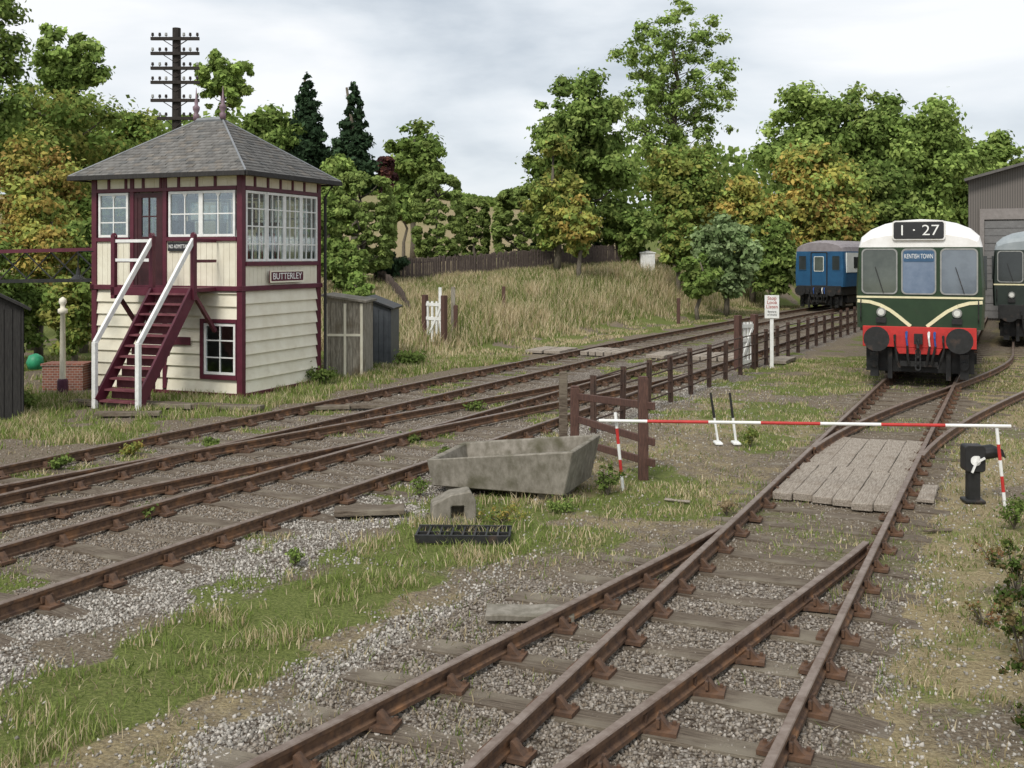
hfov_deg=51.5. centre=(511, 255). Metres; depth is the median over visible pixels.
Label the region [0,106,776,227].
distant woodland
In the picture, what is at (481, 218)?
clipped tree
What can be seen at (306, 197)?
window
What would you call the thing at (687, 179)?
tree
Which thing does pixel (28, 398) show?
weed plant
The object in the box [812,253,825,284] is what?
end door
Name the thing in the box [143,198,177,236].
window
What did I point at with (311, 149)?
conifer tree
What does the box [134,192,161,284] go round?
door
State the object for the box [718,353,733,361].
timber baulk
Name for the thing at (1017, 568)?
weed plant
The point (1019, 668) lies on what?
weed plant
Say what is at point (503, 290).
fence post
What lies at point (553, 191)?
tree
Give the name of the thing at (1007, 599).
weed plant
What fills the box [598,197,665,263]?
tree
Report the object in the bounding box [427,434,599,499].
concrete trough
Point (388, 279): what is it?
wooden fence
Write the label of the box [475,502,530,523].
weed plant
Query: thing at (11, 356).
garden shed
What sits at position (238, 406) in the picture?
timber baulk
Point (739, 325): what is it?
wicket gate
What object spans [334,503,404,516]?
timber baulk
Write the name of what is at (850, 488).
timber baulk
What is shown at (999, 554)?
weed plant
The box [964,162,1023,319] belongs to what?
engine shed
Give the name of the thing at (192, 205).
tree
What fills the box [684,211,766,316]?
shrub
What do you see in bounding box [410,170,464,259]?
clipped tree
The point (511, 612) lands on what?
concrete slab
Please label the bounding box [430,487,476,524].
concrete block
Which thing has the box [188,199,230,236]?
window
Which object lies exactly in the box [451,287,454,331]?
gate post
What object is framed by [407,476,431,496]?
weed plant
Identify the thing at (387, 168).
tree
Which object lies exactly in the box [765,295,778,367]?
warning sign
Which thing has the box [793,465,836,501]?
timber baulk
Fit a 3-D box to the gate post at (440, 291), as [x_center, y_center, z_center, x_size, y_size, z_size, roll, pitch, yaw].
[-2.364,2.025,35.471,0.172,1.950,0.100,0,0,0]
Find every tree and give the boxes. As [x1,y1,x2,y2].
[0,0,48,160]
[0,80,146,283]
[0,131,105,350]
[14,22,115,126]
[97,108,171,235]
[143,200,196,234]
[193,48,255,236]
[239,100,306,258]
[287,71,332,258]
[319,153,359,227]
[325,170,397,273]
[327,81,382,249]
[375,155,398,200]
[382,117,447,258]
[393,191,422,257]
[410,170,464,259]
[460,197,490,269]
[490,186,541,261]
[515,67,647,256]
[517,130,586,270]
[553,192,602,279]
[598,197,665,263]
[605,0,741,194]
[634,142,727,254]
[704,171,802,303]
[739,80,855,194]
[769,138,879,251]
[795,195,869,240]
[812,81,915,182]
[858,158,928,228]
[859,86,987,223]
[950,130,997,226]
[971,129,1023,170]
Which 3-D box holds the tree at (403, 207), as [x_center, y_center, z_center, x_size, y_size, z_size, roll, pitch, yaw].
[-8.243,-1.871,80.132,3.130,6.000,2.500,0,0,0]
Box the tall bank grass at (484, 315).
[78,258,810,378]
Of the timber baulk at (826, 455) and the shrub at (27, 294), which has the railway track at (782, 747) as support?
the timber baulk at (826, 455)
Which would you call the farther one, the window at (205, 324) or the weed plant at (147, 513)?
the window at (205, 324)
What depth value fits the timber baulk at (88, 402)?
21.10 m
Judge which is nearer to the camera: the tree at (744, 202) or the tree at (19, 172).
the tree at (19, 172)
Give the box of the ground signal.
[960,443,1005,503]
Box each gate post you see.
[439,287,441,331]
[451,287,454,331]
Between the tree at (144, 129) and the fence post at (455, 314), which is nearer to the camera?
the fence post at (455, 314)
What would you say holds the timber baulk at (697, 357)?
on the ground at (850, 348)
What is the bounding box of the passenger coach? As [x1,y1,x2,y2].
[795,240,859,307]
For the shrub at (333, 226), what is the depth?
45.60 m
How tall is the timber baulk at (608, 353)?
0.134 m
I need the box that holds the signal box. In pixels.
[67,87,342,410]
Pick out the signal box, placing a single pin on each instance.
(177, 305)
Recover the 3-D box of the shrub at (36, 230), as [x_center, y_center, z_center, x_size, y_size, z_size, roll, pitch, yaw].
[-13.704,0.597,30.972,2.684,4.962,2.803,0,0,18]
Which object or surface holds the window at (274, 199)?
in the signal box
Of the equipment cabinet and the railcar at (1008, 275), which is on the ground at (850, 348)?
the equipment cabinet
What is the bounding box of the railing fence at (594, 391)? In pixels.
[590,307,862,432]
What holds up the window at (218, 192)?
in the signal box
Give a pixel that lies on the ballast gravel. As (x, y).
(148, 528)
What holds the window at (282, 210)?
in the signal box
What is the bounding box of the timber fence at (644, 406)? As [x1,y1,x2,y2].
[559,371,654,480]
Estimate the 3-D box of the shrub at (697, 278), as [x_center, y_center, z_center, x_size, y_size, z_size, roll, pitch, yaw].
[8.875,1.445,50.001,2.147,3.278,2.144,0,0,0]
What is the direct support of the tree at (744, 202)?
on the ground at (850, 348)
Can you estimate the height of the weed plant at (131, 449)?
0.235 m
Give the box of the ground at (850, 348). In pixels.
[0,194,1023,767]
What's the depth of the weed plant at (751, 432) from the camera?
16.71 m
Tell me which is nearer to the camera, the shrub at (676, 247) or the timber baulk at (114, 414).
the timber baulk at (114, 414)
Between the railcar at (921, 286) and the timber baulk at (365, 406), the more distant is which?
the railcar at (921, 286)
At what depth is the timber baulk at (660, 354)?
31.09 m
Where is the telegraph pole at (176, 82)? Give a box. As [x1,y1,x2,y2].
[150,27,199,220]
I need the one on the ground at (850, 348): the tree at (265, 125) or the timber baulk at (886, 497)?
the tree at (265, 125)
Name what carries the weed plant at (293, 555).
on the ground at (850, 348)
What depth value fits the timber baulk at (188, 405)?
20.84 m
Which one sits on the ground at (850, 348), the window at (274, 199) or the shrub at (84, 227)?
the shrub at (84, 227)
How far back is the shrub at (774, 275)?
59.39 m
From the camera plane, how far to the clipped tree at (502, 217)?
57.15 m
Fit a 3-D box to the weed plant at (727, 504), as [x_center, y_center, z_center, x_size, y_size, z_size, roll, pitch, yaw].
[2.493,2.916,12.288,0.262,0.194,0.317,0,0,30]
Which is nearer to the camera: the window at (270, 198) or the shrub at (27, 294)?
the window at (270, 198)
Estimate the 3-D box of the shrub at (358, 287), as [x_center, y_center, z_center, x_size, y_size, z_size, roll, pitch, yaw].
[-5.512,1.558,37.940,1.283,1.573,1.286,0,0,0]
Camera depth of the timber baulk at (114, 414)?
19.66 m
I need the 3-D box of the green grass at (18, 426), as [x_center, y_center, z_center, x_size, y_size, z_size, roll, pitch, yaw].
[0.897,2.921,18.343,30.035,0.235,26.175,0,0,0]
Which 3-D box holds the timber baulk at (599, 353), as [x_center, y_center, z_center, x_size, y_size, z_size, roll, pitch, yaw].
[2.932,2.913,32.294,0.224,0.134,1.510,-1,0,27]
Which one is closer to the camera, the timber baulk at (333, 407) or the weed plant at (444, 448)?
the weed plant at (444, 448)
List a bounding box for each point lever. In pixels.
[710,393,722,444]
[729,393,740,444]
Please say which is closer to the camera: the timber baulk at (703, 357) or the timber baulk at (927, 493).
the timber baulk at (927, 493)
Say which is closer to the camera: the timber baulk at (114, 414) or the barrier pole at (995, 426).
the barrier pole at (995, 426)
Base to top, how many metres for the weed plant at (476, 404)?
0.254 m
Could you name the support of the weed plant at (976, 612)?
on the ground at (850, 348)
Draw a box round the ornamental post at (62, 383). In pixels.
[57,297,68,393]
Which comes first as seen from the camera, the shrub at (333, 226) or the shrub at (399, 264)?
the shrub at (333, 226)
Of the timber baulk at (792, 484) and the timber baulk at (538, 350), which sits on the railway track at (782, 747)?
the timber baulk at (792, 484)
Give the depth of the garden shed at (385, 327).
28.93 m
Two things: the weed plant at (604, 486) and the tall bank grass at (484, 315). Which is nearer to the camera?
the weed plant at (604, 486)
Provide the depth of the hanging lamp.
22.87 m
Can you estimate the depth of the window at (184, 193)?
23.08 m
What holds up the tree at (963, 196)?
on the ground at (850, 348)
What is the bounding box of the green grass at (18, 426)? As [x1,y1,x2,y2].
[0,352,1023,767]
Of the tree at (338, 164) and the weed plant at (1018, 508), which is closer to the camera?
the weed plant at (1018, 508)
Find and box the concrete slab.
[485,603,573,622]
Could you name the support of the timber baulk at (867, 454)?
on the railway track at (782, 747)
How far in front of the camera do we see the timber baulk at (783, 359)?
29.61 m
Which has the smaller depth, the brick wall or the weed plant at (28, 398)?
the weed plant at (28, 398)
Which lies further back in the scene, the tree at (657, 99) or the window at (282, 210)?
the tree at (657, 99)
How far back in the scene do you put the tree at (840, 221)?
72.67 m
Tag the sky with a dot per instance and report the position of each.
(477, 70)
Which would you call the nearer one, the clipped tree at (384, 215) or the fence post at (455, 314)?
the fence post at (455, 314)
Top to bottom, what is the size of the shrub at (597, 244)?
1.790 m
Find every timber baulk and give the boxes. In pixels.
[67,398,126,407]
[94,410,161,416]
[146,401,193,408]
[192,402,264,410]
[289,404,349,409]
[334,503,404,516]
[346,403,395,408]
[525,346,557,352]
[544,347,577,353]
[580,347,603,355]
[589,347,610,355]
[596,348,619,355]
[604,348,627,355]
[612,349,632,353]
[646,351,678,358]
[664,498,689,502]
[693,352,712,360]
[701,352,721,360]
[712,353,728,360]
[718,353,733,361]
[768,356,795,363]
[772,462,818,500]
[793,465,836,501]
[807,437,850,465]
[812,466,854,504]
[827,438,868,466]
[832,468,872,506]
[848,439,887,468]
[851,472,890,511]
[868,439,905,472]
[873,471,906,511]
[889,440,922,473]
[916,484,938,503]
[923,528,952,531]
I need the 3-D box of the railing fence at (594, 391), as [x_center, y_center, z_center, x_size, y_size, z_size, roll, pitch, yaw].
[8.687,2.562,32.445,0.357,1.175,32.269,0,0,27]
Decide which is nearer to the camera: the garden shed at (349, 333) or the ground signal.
the ground signal
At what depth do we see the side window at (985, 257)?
24.72 m
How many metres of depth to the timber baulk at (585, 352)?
31.89 m
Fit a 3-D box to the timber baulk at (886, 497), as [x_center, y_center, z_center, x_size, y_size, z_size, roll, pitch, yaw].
[4.772,2.940,13.308,0.239,0.099,2.012,0,0,25]
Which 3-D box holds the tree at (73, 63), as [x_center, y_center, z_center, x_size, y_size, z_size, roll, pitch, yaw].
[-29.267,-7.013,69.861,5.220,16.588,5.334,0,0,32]
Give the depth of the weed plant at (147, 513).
12.08 m
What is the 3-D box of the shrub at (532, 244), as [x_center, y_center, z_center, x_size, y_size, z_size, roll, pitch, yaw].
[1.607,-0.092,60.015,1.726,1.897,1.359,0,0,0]
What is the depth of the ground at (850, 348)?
9.62 m
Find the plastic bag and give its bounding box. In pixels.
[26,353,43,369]
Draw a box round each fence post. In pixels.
[454,305,457,335]
[502,286,504,304]
[677,298,679,323]
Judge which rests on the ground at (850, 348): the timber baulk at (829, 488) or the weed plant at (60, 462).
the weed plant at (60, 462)
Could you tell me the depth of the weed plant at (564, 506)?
12.38 m
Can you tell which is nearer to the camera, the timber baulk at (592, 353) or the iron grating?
the iron grating
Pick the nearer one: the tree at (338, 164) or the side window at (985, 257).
the side window at (985, 257)
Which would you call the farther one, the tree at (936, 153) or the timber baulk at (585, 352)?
the tree at (936, 153)
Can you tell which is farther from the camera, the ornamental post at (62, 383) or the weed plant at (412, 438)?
the ornamental post at (62, 383)
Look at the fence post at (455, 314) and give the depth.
35.93 m
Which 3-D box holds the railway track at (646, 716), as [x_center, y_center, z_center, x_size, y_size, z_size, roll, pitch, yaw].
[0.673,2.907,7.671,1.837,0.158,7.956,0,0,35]
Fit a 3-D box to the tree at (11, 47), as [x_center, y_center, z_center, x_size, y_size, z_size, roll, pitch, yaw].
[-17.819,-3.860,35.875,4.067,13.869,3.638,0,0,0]
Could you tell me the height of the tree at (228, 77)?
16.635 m
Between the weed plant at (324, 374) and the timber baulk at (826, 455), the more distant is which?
the weed plant at (324, 374)
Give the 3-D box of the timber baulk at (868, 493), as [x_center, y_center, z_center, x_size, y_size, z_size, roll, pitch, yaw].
[4.534,2.944,13.369,0.240,0.093,2.026,-1,0,25]
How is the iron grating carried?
on the ground at (850, 348)
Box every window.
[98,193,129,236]
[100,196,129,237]
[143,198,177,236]
[168,191,200,236]
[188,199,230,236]
[201,190,235,236]
[204,323,234,375]
[232,198,270,258]
[246,190,266,261]
[267,192,284,260]
[273,198,312,258]
[285,194,300,260]
[301,195,316,260]
[854,257,857,267]
[984,256,986,289]
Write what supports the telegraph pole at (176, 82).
on the ground at (850, 348)
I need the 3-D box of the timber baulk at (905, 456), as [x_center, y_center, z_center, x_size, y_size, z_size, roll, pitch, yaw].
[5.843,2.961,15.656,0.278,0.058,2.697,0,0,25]
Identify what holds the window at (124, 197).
in the signal box
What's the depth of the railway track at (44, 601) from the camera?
12.24 m
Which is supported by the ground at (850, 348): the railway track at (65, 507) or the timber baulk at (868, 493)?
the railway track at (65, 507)
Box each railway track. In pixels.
[0,303,856,506]
[0,313,859,651]
[0,365,713,535]
[172,317,990,767]
[235,525,868,767]
[812,339,1023,464]
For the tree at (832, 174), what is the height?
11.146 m
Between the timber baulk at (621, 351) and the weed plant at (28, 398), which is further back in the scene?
the timber baulk at (621, 351)
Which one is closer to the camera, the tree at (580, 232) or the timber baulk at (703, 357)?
the timber baulk at (703, 357)
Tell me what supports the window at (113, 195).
in the signal box
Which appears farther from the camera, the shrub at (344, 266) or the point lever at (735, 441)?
the shrub at (344, 266)
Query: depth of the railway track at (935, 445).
20.48 m
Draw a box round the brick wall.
[40,361,91,390]
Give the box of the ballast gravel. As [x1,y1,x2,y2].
[0,382,1023,767]
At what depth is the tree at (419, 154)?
86.87 m
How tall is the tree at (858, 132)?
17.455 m
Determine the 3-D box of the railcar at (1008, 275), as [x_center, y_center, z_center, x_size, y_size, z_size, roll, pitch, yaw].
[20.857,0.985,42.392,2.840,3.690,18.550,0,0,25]
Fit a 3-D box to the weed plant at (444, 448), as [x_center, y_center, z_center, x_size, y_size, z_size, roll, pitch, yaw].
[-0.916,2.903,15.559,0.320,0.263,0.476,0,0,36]
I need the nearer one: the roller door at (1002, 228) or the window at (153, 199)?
the window at (153, 199)
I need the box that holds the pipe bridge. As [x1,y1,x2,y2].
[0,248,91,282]
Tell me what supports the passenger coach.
on the railway track at (32, 495)
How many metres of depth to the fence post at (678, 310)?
46.93 m
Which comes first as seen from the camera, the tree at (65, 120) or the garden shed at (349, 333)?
the garden shed at (349, 333)
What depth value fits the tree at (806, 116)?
93.66 m
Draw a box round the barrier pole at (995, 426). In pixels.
[599,412,1010,505]
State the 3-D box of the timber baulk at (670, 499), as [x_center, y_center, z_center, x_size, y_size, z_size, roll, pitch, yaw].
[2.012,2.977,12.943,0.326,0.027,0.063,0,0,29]
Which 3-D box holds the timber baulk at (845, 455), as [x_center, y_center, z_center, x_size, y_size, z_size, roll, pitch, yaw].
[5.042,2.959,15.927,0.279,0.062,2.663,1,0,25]
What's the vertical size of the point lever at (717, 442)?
0.822 m
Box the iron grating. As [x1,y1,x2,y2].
[414,524,511,543]
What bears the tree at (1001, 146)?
on the ground at (850, 348)
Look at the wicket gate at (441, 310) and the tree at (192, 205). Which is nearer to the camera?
the wicket gate at (441, 310)
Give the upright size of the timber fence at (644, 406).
1.480 m
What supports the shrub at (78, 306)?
on the ground at (850, 348)
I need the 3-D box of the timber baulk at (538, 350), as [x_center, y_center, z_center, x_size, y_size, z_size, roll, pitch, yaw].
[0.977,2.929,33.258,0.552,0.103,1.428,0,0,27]
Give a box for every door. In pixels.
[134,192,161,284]
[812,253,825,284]
[985,221,1023,317]
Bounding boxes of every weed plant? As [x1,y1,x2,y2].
[24,386,39,407]
[47,452,75,469]
[119,440,144,455]
[133,501,158,520]
[201,436,219,446]
[285,543,305,566]
[305,361,339,383]
[392,347,435,365]
[397,429,420,442]
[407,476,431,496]
[437,446,449,453]
[461,399,486,410]
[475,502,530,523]
[545,493,579,512]
[594,461,629,494]
[712,499,739,515]
[739,425,761,446]
[960,599,1000,624]
[973,538,1014,562]
[988,538,1023,595]
[992,491,1023,528]
[993,583,1023,659]
[998,651,1023,728]
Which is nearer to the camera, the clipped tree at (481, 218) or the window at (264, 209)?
the window at (264, 209)
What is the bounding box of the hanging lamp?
[71,251,93,278]
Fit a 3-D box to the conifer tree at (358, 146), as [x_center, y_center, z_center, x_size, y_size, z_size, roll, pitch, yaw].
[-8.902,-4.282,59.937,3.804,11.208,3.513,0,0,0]
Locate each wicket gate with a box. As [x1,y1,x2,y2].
[422,295,446,341]
[734,314,757,370]
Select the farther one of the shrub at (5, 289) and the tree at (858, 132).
the tree at (858, 132)
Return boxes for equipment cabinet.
[639,251,655,271]
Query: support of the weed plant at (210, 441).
on the ground at (850, 348)
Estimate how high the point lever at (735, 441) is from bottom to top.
0.822 m
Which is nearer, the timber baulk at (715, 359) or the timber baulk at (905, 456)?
the timber baulk at (905, 456)
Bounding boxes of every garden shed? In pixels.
[0,293,31,419]
[321,292,376,376]
[365,295,402,366]
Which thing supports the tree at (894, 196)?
on the ground at (850, 348)
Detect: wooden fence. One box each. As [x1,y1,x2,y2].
[373,244,621,278]
[377,270,409,309]
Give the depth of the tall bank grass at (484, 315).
45.10 m
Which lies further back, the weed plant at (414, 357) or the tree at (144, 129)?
the tree at (144, 129)
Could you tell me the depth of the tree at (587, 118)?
58.92 m
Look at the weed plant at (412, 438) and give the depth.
17.07 m
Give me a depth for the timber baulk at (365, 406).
20.64 m
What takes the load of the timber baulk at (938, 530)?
on the ground at (850, 348)
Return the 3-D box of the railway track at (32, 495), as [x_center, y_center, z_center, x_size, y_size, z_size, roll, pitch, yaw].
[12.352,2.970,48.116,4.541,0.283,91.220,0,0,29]
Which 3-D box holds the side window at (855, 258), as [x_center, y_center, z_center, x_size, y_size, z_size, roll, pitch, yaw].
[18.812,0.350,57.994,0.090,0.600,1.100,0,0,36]
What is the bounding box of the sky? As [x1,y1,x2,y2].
[0,0,1023,216]
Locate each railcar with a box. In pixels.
[857,219,986,380]
[992,231,1023,340]
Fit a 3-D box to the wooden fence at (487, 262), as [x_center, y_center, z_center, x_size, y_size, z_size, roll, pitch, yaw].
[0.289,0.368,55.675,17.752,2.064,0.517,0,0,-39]
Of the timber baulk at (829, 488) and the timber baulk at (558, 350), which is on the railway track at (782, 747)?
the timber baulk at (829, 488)
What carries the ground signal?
on the ground at (850, 348)
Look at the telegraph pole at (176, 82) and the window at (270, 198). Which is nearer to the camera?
the window at (270, 198)
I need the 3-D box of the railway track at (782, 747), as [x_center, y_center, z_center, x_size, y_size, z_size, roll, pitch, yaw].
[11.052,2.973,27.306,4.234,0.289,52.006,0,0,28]
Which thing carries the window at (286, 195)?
in the signal box
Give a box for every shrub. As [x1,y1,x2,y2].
[0,192,91,355]
[0,242,18,296]
[0,269,56,352]
[35,274,91,360]
[56,217,103,352]
[307,190,350,280]
[321,241,368,292]
[343,278,374,296]
[371,251,410,278]
[530,242,554,264]
[592,242,602,259]
[658,209,701,292]
[678,252,723,319]
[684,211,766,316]
[749,216,797,297]
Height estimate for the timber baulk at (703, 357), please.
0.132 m
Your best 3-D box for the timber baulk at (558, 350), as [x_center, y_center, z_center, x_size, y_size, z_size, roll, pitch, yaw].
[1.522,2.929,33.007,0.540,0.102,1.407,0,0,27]

